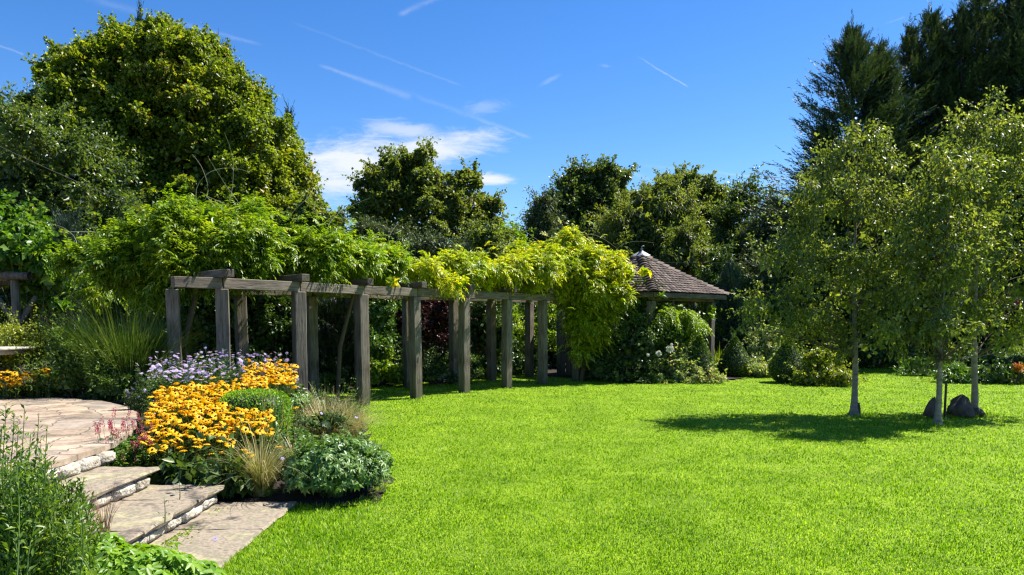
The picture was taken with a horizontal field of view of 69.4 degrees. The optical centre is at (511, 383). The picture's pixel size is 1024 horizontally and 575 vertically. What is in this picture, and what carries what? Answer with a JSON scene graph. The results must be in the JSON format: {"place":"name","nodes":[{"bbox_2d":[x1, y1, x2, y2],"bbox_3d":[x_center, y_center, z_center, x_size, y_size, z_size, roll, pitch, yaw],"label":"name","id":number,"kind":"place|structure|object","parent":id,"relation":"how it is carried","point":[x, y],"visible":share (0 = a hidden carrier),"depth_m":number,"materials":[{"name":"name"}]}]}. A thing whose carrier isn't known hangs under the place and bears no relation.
{"place":"outdoors","nodes":[
{"label":"outdoors","id":0,"kind":"place"},
{"bbox_2d":[0,364,85,399],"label":"planting bed","id":1,"kind":"object","parent":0,"point":[29,373],"visible":0.02,"depth_m":16.89,"materials":[{"name":"soil"}]},
{"bbox_2d":[0,370,24,398],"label":"coneflower","id":2,"kind":"object","parent":1,"relation":"on","point":[13,392],"visible":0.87,"depth_m":10.93,"materials":[{"name":"yellow plant"}]},
{"bbox_2d":[0,271,37,385],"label":"timber arbour","id":3,"kind":"object","parent":1,"relation":"on","point":[14,278],"visible":0.64,"depth_m":13.86,"materials":[{"name":"wood"}]},
{"bbox_2d":[19,367,54,397],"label":"coneflower","id":4,"kind":"object","parent":1,"relation":"on","point":[33,394],"visible":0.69,"depth_m":11.08,"materials":[{"name":"green plant"}]},
{"bbox_2d":[0,188,83,373],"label":"grape vine","id":5,"kind":"object","parent":1,"relation":"on","point":[23,236],"visible":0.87,"depth_m":14.23,"materials":[{"name":"green plant"}]},
{"bbox_2d":[38,205,96,365],"bbox_3d":[-9.296,-1.720,15.401,1.153,4.123,1.120,-1,5,-14],"label":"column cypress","id":6,"kind":"object","parent":1,"relation":"on","point":[60,220],"depth_m":15.23,"materials":[{"name":"green plant"}]},
{"bbox_2d":[0,272,135,374],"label":"yew hedge","id":7,"kind":"object","parent":1,"relation":"on","point":[7,291],"visible":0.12,"depth_m":16.39,"materials":[{"name":"green plant"}]},
{"bbox_2d":[0,396,137,471],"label":"terrace","id":8,"kind":"structure","parent":0,"point":[69,423],"depth_m":8.19,"materials":[{"name":"stone"}]},
{"bbox_2d":[0,346,34,354],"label":"garden table","id":9,"kind":"object","parent":8,"relation":"on","point":[6,350],"visible":0.93,"depth_m":11.05,"materials":[{"name":"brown wood"}]},
{"bbox_2d":[69,473,135,531],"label":"dry grass","id":10,"kind":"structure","parent":0,"point":[105,522],"depth_m":5.21,"materials":[{"name":"plant"}]},
{"bbox_2d":[248,296,290,373],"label":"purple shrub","id":11,"kind":"object","parent":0,"point":[280,307],"visible":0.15,"depth_m":17.19,"materials":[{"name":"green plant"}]},
{"bbox_2d":[326,389,406,439],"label":"feather grass","id":12,"kind":"object","parent":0,"point":[354,432],"depth_m":10.01,"materials":[{"name":"beige plant"}]},
{"bbox_2d":[0,0,1021,313],"label":"sky","id":13,"kind":"structure","parent":0,"point":[517,87],"materials":[{"name":"blue"}]},
{"bbox_2d":[0,324,1023,363],"bbox_3d":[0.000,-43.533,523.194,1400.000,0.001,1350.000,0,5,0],"label":"ground","id":14,"kind":"structure","parent":0,"point":[399,341],"depth_m":35.61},
{"bbox_2d":[0,76,177,364],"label":"apple tree","id":15,"kind":"object","parent":14,"relation":"on","point":[27,131],"visible":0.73,"depth_m":18.86,"materials":[{"name":"green plant"}]},
{"bbox_2d":[20,8,348,232],"bbox_3d":[-11.434,-7.070,27.007,11.164,12.831,7.683,0,5,0],"label":"maple tree","id":16,"kind":"object","parent":14,"relation":"on","point":[157,87],"visible":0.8,"depth_m":24.95,"materials":[{"name":"green plant"}]},
{"bbox_2d":[341,136,514,244],"bbox_3d":[-4.890,-7.820,41.285,9.196,11.855,6.804,2,5,19],"label":"oak tree","id":17,"kind":"object","parent":14,"relation":"on","point":[414,187],"visible":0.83,"depth_m":39.99,"materials":[{"name":"green plant"}]},
{"bbox_2d":[517,153,647,244],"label":"lime tree","id":18,"kind":"object","parent":14,"relation":"on","point":[585,188],"visible":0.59,"depth_m":42.71,"materials":[{"name":"green plant"}]},
{"bbox_2d":[641,160,732,310],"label":"maple tree","id":19,"kind":"object","parent":14,"relation":"on","point":[711,190],"visible":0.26,"depth_m":42.22,"materials":[{"name":"green plant"}]},
{"bbox_2d":[666,273,715,317],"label":"woodland tree","id":20,"kind":"object","parent":14,"relation":"on","point":[702,304],"visible":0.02,"depth_m":51.09,"materials":[{"name":"plant"}]},
{"bbox_2d":[43,362,1023,574],"bbox_3d":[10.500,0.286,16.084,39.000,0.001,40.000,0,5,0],"label":"lawn","id":21,"kind":"structure","parent":0,"point":[699,480],"depth_m":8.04,"materials":[{"name":"plant"}]},
{"bbox_2d":[0,302,104,385],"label":"euonymus bush","id":22,"kind":"object","parent":21,"relation":"on","point":[13,334],"visible":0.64,"depth_m":11.58,"materials":[{"name":"plant"}]},
{"bbox_2d":[0,402,120,574],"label":"aster bush","id":23,"kind":"object","parent":21,"relation":"on","point":[38,534],"visible":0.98,"depth_m":3.49,"materials":[{"name":"green plant"}]},
{"bbox_2d":[2,301,142,399],"bbox_3d":[-6.637,-0.289,11.406,1.960,1.976,1.661,0,5,0],"label":"mock orange bush","id":24,"kind":"object","parent":21,"relation":"on","point":[103,379],"visible":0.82,"depth_m":11.20,"materials":[{"name":"green plant"}]},
{"bbox_2d":[1,360,149,404],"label":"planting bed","id":25,"kind":"object","parent":21,"relation":"on","point":[77,394],"visible":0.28,"depth_m":11.25,"materials":[{"name":"green plant"}]},
{"bbox_2d":[54,531,226,574],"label":"geranium","id":26,"kind":"object","parent":21,"relation":"on","point":[125,557],"visible":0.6,"depth_m":3.96,"materials":[{"name":"green plant"}]},
{"bbox_2d":[149,501,296,567],"bbox_3d":[-2.362,1.215,5.194,0.880,0.054,2.952,0,5,0],"label":"stone step","id":27,"kind":"object","parent":21,"relation":"on","point":[235,527],"visible":0.62,"depth_m":5.80,"materials":[{"name":"stone"}]},
{"bbox_2d":[83,485,224,549],"bbox_3d":[-2.978,1.120,5.196,0.812,0.165,2.992,0,5,0],"label":"stone step","id":28,"kind":"object","parent":27,"relation":"on","point":[139,518],"visible":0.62,"depth_m":5.85,"materials":[{"name":"stone"}]},
{"bbox_2d":[57,466,159,516],"bbox_3d":[-3.531,0.965,5.192,0.710,0.175,3.018,0,5,0],"label":"stone step","id":29,"kind":"object","parent":28,"relation":"on","point":[128,481],"visible":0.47,"depth_m":6.18,"materials":[{"name":"stone"}]},
{"bbox_2d":[35,450,115,482],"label":"retaining wall","id":30,"kind":"structure","parent":29,"relation":"on","point":[73,468],"depth_m":6.46,"materials":[{"name":"stone"}]},
{"bbox_2d":[160,507,228,548],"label":"moss","id":31,"kind":"object","parent":27,"relation":"on","point":[176,538],"visible":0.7,"depth_m":5.58,"materials":[{"name":"green plant"}]},
{"bbox_2d":[127,292,328,375],"bbox_3d":[-6.424,-1.449,17.079,4.567,3.376,2.402,-3,6,-34],"label":"privet hedge","id":32,"kind":"object","parent":21,"relation":"on","point":[268,322],"visible":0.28,"depth_m":16.75,"materials":[{"name":"green plant"}]},
{"bbox_2d":[107,399,394,507],"bbox_3d":[-4.060,0.547,10.607,5.680,0.471,8.160,0,5,0],"label":"planting bed","id":33,"kind":"object","parent":21,"relation":"on","point":[298,496],"visible":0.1,"depth_m":6.96,"materials":[{"name":"soil"}]},
{"bbox_2d":[28,286,208,398],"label":"maiden grass","id":34,"kind":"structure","parent":33,"relation":"on","point":[148,345],"depth_m":11.47,"materials":[{"name":"plant"}]},
{"bbox_2d":[94,407,158,477],"bbox_3d":[-3.783,0.618,7.259,0.672,0.771,0.573,0,5,0],"label":"bistort","id":35,"kind":"object","parent":33,"relation":"on","point":[137,460],"visible":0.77,"depth_m":7.21,"materials":[{"name":"pink plant"}]},
{"bbox_2d":[122,363,157,416],"bbox_3d":[-4.872,0.114,9.640,0.447,0.779,0.205,0,5,0],"label":"aster","id":36,"kind":"object","parent":33,"relation":"on","point":[140,405],"visible":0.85,"depth_m":9.65,"materials":[{"name":"green plant"}]},
{"bbox_2d":[145,350,207,400],"bbox_3d":[-4.753,-0.014,10.533,0.853,0.867,1.602,-3,6,-27],"label":"aster","id":37,"kind":"object","parent":33,"relation":"on","point":[158,366],"visible":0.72,"depth_m":10.35,"materials":[{"name":"purple plant"}]},
{"bbox_2d":[147,391,228,438],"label":"coneflower","id":38,"kind":"object","parent":33,"relation":"on","point":[178,403],"visible":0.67,"depth_m":8.09,"materials":[{"name":"yellow plant"}]},
{"bbox_2d":[140,406,237,474],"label":"coneflower","id":39,"kind":"object","parent":33,"relation":"on","point":[190,442],"visible":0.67,"depth_m":7.41,"materials":[{"name":"yellow plant"}]},
{"bbox_2d":[150,423,277,498],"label":"dock clump","id":40,"kind":"object","parent":33,"relation":"on","point":[197,471],"visible":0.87,"depth_m":6.81,"materials":[{"name":"green plant"}]},
{"bbox_2d":[154,373,287,411],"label":"coneflower","id":41,"kind":"object","parent":33,"relation":"on","point":[209,390],"visible":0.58,"depth_m":9.12,"materials":[{"name":"yellow plant"}]},
{"bbox_2d":[134,344,322,414],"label":"purple flowers","id":42,"kind":"object","parent":33,"relation":"on","point":[196,377],"visible":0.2,"depth_m":10.55,"materials":[{"name":"plant"}]},
{"bbox_2d":[174,393,317,476],"bbox_3d":[-2.748,0.576,7.738,1.360,0.890,1.560,0,5,0],"label":"sedum clump","id":43,"kind":"object","parent":33,"relation":"on","point":[296,432],"visible":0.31,"depth_m":7.85,"materials":[{"name":"green plant"}]},
{"bbox_2d":[204,347,288,396],"bbox_3d":[-3.957,0.003,10.571,1.342,1.016,1.297,0,5,0],"label":"aster","id":44,"kind":"object","parent":33,"relation":"on","point":[240,363],"visible":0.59,"depth_m":10.59,"materials":[{"name":"purple plant"}]},
{"bbox_2d":[191,414,312,496],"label":"feather grass","id":45,"kind":"object","parent":33,"relation":"on","point":[265,475],"depth_m":6.86,"materials":[{"name":"beige plant"}]},
{"bbox_2d":[216,388,293,434],"bbox_3d":[-2.981,0.409,8.570,0.843,0.728,0.759,0,5,0],"label":"box ball","id":46,"kind":"object","parent":33,"relation":"on","point":[248,398],"visible":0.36,"depth_m":8.35,"materials":[{"name":"green plant"}]},
{"bbox_2d":[215,405,298,467],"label":"coneflower","id":47,"kind":"object","parent":33,"relation":"on","point":[254,424],"visible":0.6,"depth_m":7.54,"materials":[{"name":"yellow plant"}]},
{"bbox_2d":[242,358,298,428],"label":"coneflower","id":48,"kind":"object","parent":33,"relation":"on","point":[268,375],"visible":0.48,"depth_m":9.89,"materials":[{"name":"yellow plant"}]},
{"bbox_2d":[261,390,293,453],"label":"iris clump","id":49,"kind":"object","parent":33,"relation":"on","point":[273,422],"visible":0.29,"depth_m":8.12,"materials":[{"name":"green plant"}]},
{"bbox_2d":[282,390,312,430],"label":"geranium","id":50,"kind":"object","parent":33,"relation":"on","point":[303,395],"visible":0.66,"depth_m":9.44,"materials":[{"name":"green plant"}]},
{"bbox_2d":[288,381,375,441],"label":"yarrow clump","id":51,"kind":"object","parent":33,"relation":"on","point":[327,422],"visible":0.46,"depth_m":9.08,"materials":[{"name":"green plant"}]},
{"bbox_2d":[280,412,394,497],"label":"geranium","id":52,"kind":"object","parent":33,"relation":"on","point":[350,463],"visible":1,"depth_m":6.71,"materials":[{"name":"green plant"}]},
{"bbox_2d":[291,383,411,444],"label":"feather grass","id":53,"kind":"object","parent":33,"relation":"on","point":[317,410],"depth_m":9.26,"materials":[{"name":"beige plant"}]},
{"bbox_2d":[165,269,615,405],"bbox_3d":[-1.884,-0.960,17.153,3.058,2.601,13.337,4,6,38],"label":"pergola","id":54,"kind":"object","parent":21,"relation":"on","point":[302,292],"visible":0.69,"depth_m":15.47,"materials":[{"name":"wood"}]},
{"bbox_2d":[28,132,417,368],"bbox_3d":[-4.649,-2.018,13.636,7.274,4.434,4.466,-3,6,-30],"label":"wisteria","id":55,"kind":"object","parent":54,"relation":"attached to","point":[140,259],"visible":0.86,"depth_m":12.38,"materials":[{"name":"green plant"}]},
{"bbox_2d":[278,218,413,397],"bbox_3d":[-3.320,-1.421,15.162,2.338,3.573,3.937,2,5,21],"label":"wisteria","id":56,"kind":"object","parent":54,"relation":"attached to","point":[373,267],"visible":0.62,"depth_m":14.34,"materials":[{"name":"green plant"}]},
{"bbox_2d":[385,201,651,380],"bbox_3d":[-0.106,-2.351,18.481,8.475,4.862,3.479,-4,6,-39],"label":"wisteria","id":57,"kind":"object","parent":54,"relation":"attached to","point":[580,274],"visible":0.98,"depth_m":19.04,"materials":[{"name":"plant"}]},
{"bbox_2d":[394,222,473,262],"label":"willow tree","id":58,"kind":"object","parent":21,"relation":"on","point":[431,244],"visible":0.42,"depth_m":27.26,"materials":[{"name":"green plant"}]},
{"bbox_2d":[327,246,582,342],"bbox_3d":[-1.364,-2.573,25.253,9.784,4.210,5.114,0,5,0],"label":"laurel hedge","id":59,"kind":"object","parent":21,"relation":"on","point":[520,306],"visible":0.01,"depth_m":24.93,"materials":[{"name":"green plant"}]},
{"bbox_2d":[193,350,1013,391],"bbox_3d":[4.000,-0.719,27.340,36.000,0.092,25.400,0,5,0],"label":"planting bed","id":60,"kind":"object","parent":21,"relation":"on","point":[552,371],"visible":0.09,"depth_m":23.61,"materials":[{"name":"soil"}]},
{"bbox_2d":[270,189,356,237],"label":"cherry tree","id":61,"kind":"object","parent":60,"relation":"on","point":[340,219],"visible":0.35,"depth_m":23.29,"materials":[{"name":"plant"}]},
{"bbox_2d":[318,297,372,391],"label":"column yew","id":62,"kind":"object","parent":60,"relation":"on","point":[332,311],"depth_m":16.85,"materials":[{"name":"green plant"}]},
{"bbox_2d":[319,337,383,392],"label":"ivy clump","id":63,"kind":"object","parent":60,"relation":"on","point":[326,380],"visible":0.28,"depth_m":16.80,"materials":[{"name":"green plant"}]},
{"bbox_2d":[368,280,401,382],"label":"philadelphus bush","id":64,"kind":"object","parent":60,"relation":"on","point":[381,311],"visible":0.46,"depth_m":18.94,"materials":[{"name":"green plant"}]},
{"bbox_2d":[343,212,426,246],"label":"willow tree","id":65,"kind":"object","parent":60,"relation":"on","point":[361,228],"visible":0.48,"depth_m":29.08,"materials":[{"name":"green plant"}]},
{"bbox_2d":[369,347,431,385],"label":"hosta clump","id":66,"kind":"object","parent":60,"relation":"on","point":[384,370],"visible":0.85,"depth_m":18.38,"materials":[{"name":"green plant"}]},
{"bbox_2d":[230,297,619,366],"bbox_3d":[-2.534,-1.861,24.069,14.160,3.632,3.091,-2,5,-20],"label":"beech hedge","id":67,"kind":"object","parent":60,"relation":"on","point":[442,355],"visible":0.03,"depth_m":23.47,"materials":[{"name":"green plant"}]},
{"bbox_2d":[389,300,477,362],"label":"purple shrub","id":68,"kind":"object","parent":60,"relation":"on","point":[433,312],"visible":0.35,"depth_m":19.73,"materials":[{"name":"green plant"}]},
{"bbox_2d":[392,343,559,384],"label":"fern clump","id":69,"kind":"object","parent":60,"relation":"on","point":[439,374],"visible":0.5,"depth_m":20.26,"materials":[{"name":"green plant"}]},
{"bbox_2d":[452,216,515,261],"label":"elder bush","id":70,"kind":"object","parent":60,"relation":"on","point":[500,241],"visible":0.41,"depth_m":29.32,"materials":[{"name":"green plant"}]},
{"bbox_2d":[470,301,524,362],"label":"fuchsia bush","id":71,"kind":"object","parent":60,"relation":"on","point":[478,328],"visible":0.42,"depth_m":21.35,"materials":[{"name":"green plant"}]},
{"bbox_2d":[495,220,536,253],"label":"elder bush","id":72,"kind":"object","parent":60,"relation":"on","point":[518,234],"visible":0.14,"depth_m":33.09,"materials":[{"name":"green plant"}]},
{"bbox_2d":[501,303,565,354],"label":"elder bush","id":73,"kind":"object","parent":60,"relation":"on","point":[518,327],"visible":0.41,"depth_m":24.20,"materials":[{"name":"green plant"}]},
{"bbox_2d":[514,184,567,247],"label":"willow tree","id":74,"kind":"object","parent":60,"relation":"on","point":[540,217],"visible":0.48,"depth_m":36.72,"materials":[{"name":"green plant"}]},
{"bbox_2d":[579,345,680,383],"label":"ivy clump","id":75,"kind":"object","parent":60,"relation":"on","point":[600,371],"visible":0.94,"depth_m":19.63,"materials":[{"name":"green plant"}]},
{"bbox_2d":[590,273,695,381],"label":"climbing rose","id":76,"kind":"object","parent":60,"relation":"on","point":[639,338],"visible":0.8,"depth_m":19.81,"materials":[{"name":"green plant"}]},
{"bbox_2d":[585,166,723,276],"bbox_3d":[6.263,-5.527,33.486,6.155,8.626,6.357,-3,6,-29],"label":"weeping tree","id":77,"kind":"object","parent":60,"relation":"on","point":[665,224],"visible":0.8,"depth_m":32.47,"materials":[{"name":"green plant"}]},
{"bbox_2d":[649,340,727,383],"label":"geranium clump","id":78,"kind":"object","parent":60,"relation":"on","point":[678,373],"visible":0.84,"depth_m":19.54,"materials":[{"name":"green plant"}]},
{"bbox_2d":[685,335,719,378],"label":"topiary","id":79,"kind":"object","parent":60,"relation":"on","point":[702,353],"visible":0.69,"depth_m":19.79,"materials":[{"name":"green plant"}]},
{"bbox_2d":[699,298,756,357],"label":"elder bush","id":80,"kind":"object","parent":60,"relation":"on","point":[721,331],"visible":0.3,"depth_m":24.19,"materials":[{"name":"green plant"}]},
{"bbox_2d":[616,303,842,361],"bbox_3d":[7.794,-2.260,27.921,11.591,3.694,3.662,-1,5,-16],"label":"beech hedge","id":81,"kind":"object","parent":60,"relation":"on","point":[697,309],"visible":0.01,"depth_m":27.80,"materials":[{"name":"green plant"}]},
{"bbox_2d":[714,258,751,355],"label":"column cypress","id":82,"kind":"object","parent":60,"relation":"on","point":[731,282],"depth_m":23.74,"materials":[{"name":"green plant"}]},
{"bbox_2d":[717,336,751,376],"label":"topiary","id":83,"kind":"object","parent":60,"relation":"on","point":[731,358],"visible":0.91,"depth_m":21.37,"materials":[{"name":"green plant"}]},
{"bbox_2d":[695,163,779,275],"bbox_3d":[11.377,-6.268,37.071,5.903,9.498,6.081,2,5,18],"label":"pear tree","id":84,"kind":"object","parent":60,"relation":"on","point":[730,219],"visible":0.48,"depth_m":36.70,"materials":[{"name":"green plant"}]},
{"bbox_2d":[722,352,771,376],"bbox_3d":[7.135,-0.536,21.549,1.866,0.730,1.716,3,6,27],"label":"ladys mantle","id":85,"kind":"object","parent":60,"relation":"on","point":[757,369],"visible":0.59,"depth_m":21.29,"materials":[{"name":"green plant"}]},
{"bbox_2d":[724,182,809,287],"bbox_3d":[11.827,-5.316,33.312,5.312,8.225,8.344,3,6,27],"label":"willow tree","id":86,"kind":"object","parent":60,"relation":"on","point":[760,230],"visible":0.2,"depth_m":33.87,"materials":[{"name":"green plant"}]},
{"bbox_2d":[731,9,1020,361],"bbox_3d":[12.803,-6.872,26.397,10.165,12.498,10.091,0,5,0],"label":"cypress tree","id":87,"kind":"object","parent":60,"relation":"on","point":[876,70],"visible":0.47,"depth_m":25.60,"materials":[{"name":"green plant"}]},
{"bbox_2d":[829,2,1023,355],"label":"cypress tree","id":88,"kind":"object","parent":60,"relation":"on","point":[914,47],"visible":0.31,"depth_m":27.16,"materials":[{"name":"green plant"}]},
{"bbox_2d":[902,272,1004,358],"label":"holly hedge","id":89,"kind":"object","parent":60,"relation":"on","point":[956,343],"depth_m":27.45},
{"bbox_2d":[903,0,1023,348],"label":"cypress tree","id":90,"kind":"object","parent":60,"relation":"on","point":[989,16],"visible":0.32,"depth_m":26.60,"materials":[{"name":"green plant"}]},
{"bbox_2d":[932,0,1023,300],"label":"cypress tree","id":91,"kind":"object","parent":60,"relation":"on","point":[1017,17],"visible":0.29,"depth_m":25.87,"materials":[{"name":"green plant"}]},
{"bbox_2d":[946,342,1023,384],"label":"laurel bush","id":92,"kind":"object","parent":60,"relation":"on","point":[996,361],"visible":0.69,"depth_m":19.34,"materials":[{"name":"green plant"}]},
{"bbox_2d":[566,245,728,374],"bbox_3d":[3.820,-2.076,21.953,3.920,3.997,3.787,-5,7,-44],"label":"gazebo","id":93,"kind":"object","parent":21,"relation":"on","point":[682,287],"visible":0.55,"depth_m":21.07,"materials":[{"name":"wood"}]},
{"bbox_2d":[638,291,715,358],"bbox_3d":[4.883,-1.294,20.322,3.186,2.430,1.573,-3,6,-30],"label":"wisteria","id":94,"kind":"object","parent":93,"relation":"attached to","point":[686,320],"visible":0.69,"depth_m":19.98,"materials":[{"name":"green plant"}]},
{"bbox_2d":[690,236,806,337],"bbox_3d":[8.980,-3.083,27.266,4.242,4.877,4.924,0,5,0],"label":"bramble thicket","id":95,"kind":"object","parent":21,"relation":"on","point":[713,277],"visible":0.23,"depth_m":26.70,"materials":[{"name":"green plant"}]},
{"bbox_2d":[723,314,809,364],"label":"rose bush","id":96,"kind":"object","parent":21,"relation":"on","point":[765,344],"visible":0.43,"depth_m":22.27,"materials":[{"name":"green plant"}]},
{"bbox_2d":[768,337,807,382],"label":"topiary","id":97,"kind":"object","parent":21,"relation":"on","point":[777,364],"visible":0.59,"depth_m":19.39,"materials":[{"name":"green plant"}]},
{"bbox_2d":[778,341,874,386],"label":"spirea bush","id":98,"kind":"object","parent":21,"relation":"on","point":[815,373],"visible":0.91,"depth_m":18.67,"materials":[{"name":"green plant"}]},
{"bbox_2d":[721,117,967,415],"bbox_3d":[5.588,-1.968,12.723,4.050,5.074,2.724,0,5,0],"label":"birch tree","id":99,"kind":"object","parent":21,"relation":"on","point":[858,192],"visible":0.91,"depth_m":12.50,"materials":[{"name":"green plant"}]},
{"bbox_2d":[778,243,931,363],"bbox_3d":[12.337,-2.934,26.925,6.579,4.642,3.485,-1,5,-12],"label":"holly hedge","id":100,"kind":"object","parent":21,"relation":"on","point":[849,317],"visible":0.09,"depth_m":26.33,"materials":[{"name":"green plant"}]},
{"bbox_2d":[815,323,930,368],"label":"laurel bush","id":101,"kind":"object","parent":21,"relation":"on","point":[877,360],"visible":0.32,"depth_m":24.88,"materials":[{"name":"green plant"}]},
{"bbox_2d":[922,397,942,416],"bbox_3d":[7.110,0.385,12.480,0.272,0.328,0.304,-2,5,-24],"label":"boulder","id":102,"kind":"object","parent":21,"relation":"on","point":[929,409],"visible":0.66,"depth_m":12.42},
{"bbox_2d":[846,135,1022,425],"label":"birch tree","id":103,"kind":"object","parent":21,"relation":"on","point":[940,331],"visible":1,"depth_m":11.33,"materials":[{"name":"green plant"}]},
{"bbox_2d":[888,340,1010,383],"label":"peony clump","id":104,"kind":"object","parent":21,"relation":"on","point":[958,372],"visible":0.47,"depth_m":19.61,"materials":[{"name":"green plant"}]},
{"bbox_2d":[946,394,974,416],"bbox_3d":[7.768,0.368,12.791,0.434,0.360,0.606,3,6,33],"label":"boulder","id":105,"kind":"object","parent":21,"relation":"on","point":[960,405],"visible":0.98,"depth_m":12.62,"materials":[{"name":"stone"}]},
{"bbox_2d":[900,85,1023,407],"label":"birch tree","id":106,"kind":"object","parent":21,"relation":"on","point":[1014,149],"visible":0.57,"depth_m":12.57,"materials":[{"name":"green plant"}]},
{"bbox_2d":[946,243,1023,363],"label":"holly hedge","id":107,"kind":"object","parent":21,"relation":"on","point":[983,338],"visible":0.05,"depth_m":25.68,"materials":[{"name":"green plant"}]},
{"bbox_2d":[980,286,1023,362],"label":"maple bush","id":108,"kind":"object","parent":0,"point":[1018,302],"visible":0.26,"depth_m":20.36,"materials":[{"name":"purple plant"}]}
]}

